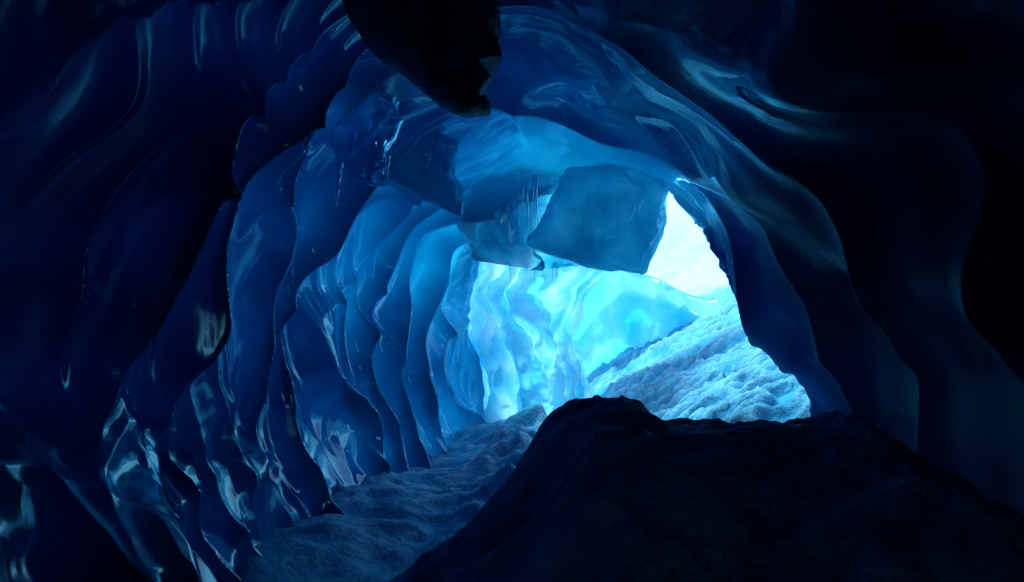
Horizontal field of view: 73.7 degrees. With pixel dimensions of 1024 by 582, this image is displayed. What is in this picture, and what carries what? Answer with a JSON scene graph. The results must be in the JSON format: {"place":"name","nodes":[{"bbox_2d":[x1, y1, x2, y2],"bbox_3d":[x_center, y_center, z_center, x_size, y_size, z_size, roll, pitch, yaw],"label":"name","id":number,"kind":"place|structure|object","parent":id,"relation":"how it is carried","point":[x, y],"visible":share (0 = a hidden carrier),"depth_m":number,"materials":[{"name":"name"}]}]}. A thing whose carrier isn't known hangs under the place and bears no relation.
{"place":"outdoors","nodes":[
{"label":"outdoors","id":0,"kind":"place"},
{"bbox_2d":[237,192,810,581],"bbox_3d":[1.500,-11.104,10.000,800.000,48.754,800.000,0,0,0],"label":"snow ground","id":1,"kind":"structure","parent":0,"point":[386,527],"depth_m":9.96,"materials":[{"name":"white snow"}]},
{"bbox_2d":[0,0,1023,581],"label":"ice cave tunnel","id":2,"kind":"structure","parent":1,"relation":"on","point":[232,334],"depth_m":5.33,"materials":[{"name":"blue ice"}]},
{"bbox_2d":[330,92,402,185],"bbox_3d":[-1.627,-2.063,7.199,0.994,1.901,1.017,0,0,0],"label":"hanging ice flap","id":3,"kind":"object","parent":2,"relation":"attached to","point":[363,137],"visible":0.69,"depth_m":7.00,"materials":[{"name":"blue ice"}]},
{"bbox_2d":[332,156,463,216],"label":"icicles","id":4,"kind":"object","parent":2,"relation":"hanging from","point":[337,174],"visible":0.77,"depth_m":7.09,"materials":[{"name":"teal ice"}]},
{"bbox_2d":[342,0,502,117],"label":"hanging rock","id":5,"kind":"object","parent":2,"relation":"attached to","point":[446,55],"visible":1,"depth_m":4.26,"materials":[{"name":"black stone"}]},
{"bbox_2d":[387,131,465,215],"bbox_3d":[-1.291,-1.547,8.360,1.431,1.207,0.641,0,0,0],"label":"hanging ice flap","id":6,"kind":"object","parent":2,"relation":"attached to","point":[423,169],"visible":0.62,"depth_m":8.28,"materials":[{"name":"blue ice"}]},
{"bbox_2d":[457,194,578,270],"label":"ceiling ice slab","id":7,"kind":"structure","parent":2,"relation":"attached to","point":[495,240],"depth_m":10.80,"materials":[{"name":"blue ice"}]},
{"bbox_2d":[506,175,557,286],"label":"icicles","id":8,"kind":"object","parent":2,"relation":"hanging from","point":[533,187],"visible":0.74,"depth_m":10.47,"materials":[{"name":"teal ice"}]},
{"bbox_2d":[526,166,668,274],"bbox_3d":[1.438,-1.578,10.071,2.457,2.669,0.850,0,0,0],"label":"ceiling ice lobe","id":9,"kind":"object","parent":2,"relation":"attached to","point":[609,219],"visible":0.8,"depth_m":9.89,"materials":[{"name":"blue ice"}]},
{"bbox_2d":[572,271,624,340],"bbox_3d":[1.834,-0.901,16.404,4.082,4.272,1.375,0,0,0],"label":"ice overhang lobe","id":10,"kind":"object","parent":2,"relation":"attached to","point":[604,293],"visible":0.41,"depth_m":16.20,"materials":[{"name":"blue ice"}]},
{"bbox_2d":[468,262,605,422],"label":"wall","id":11,"kind":"structure","parent":1,"relation":"on","point":[522,329],"depth_m":14.07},
{"bbox_2d":[573,272,724,377],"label":"glacier ice wall","id":12,"kind":"structure","parent":1,"relation":"on","point":[640,311],"depth_m":20.37,"materials":[{"name":"blue ice"}]},
{"bbox_2d":[388,395,1023,581],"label":"rock mound","id":13,"kind":"object","parent":1,"relation":"on","point":[598,488],"visible":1,"depth_m":3.09,"materials":[{"name":"black stone"}]}
]}

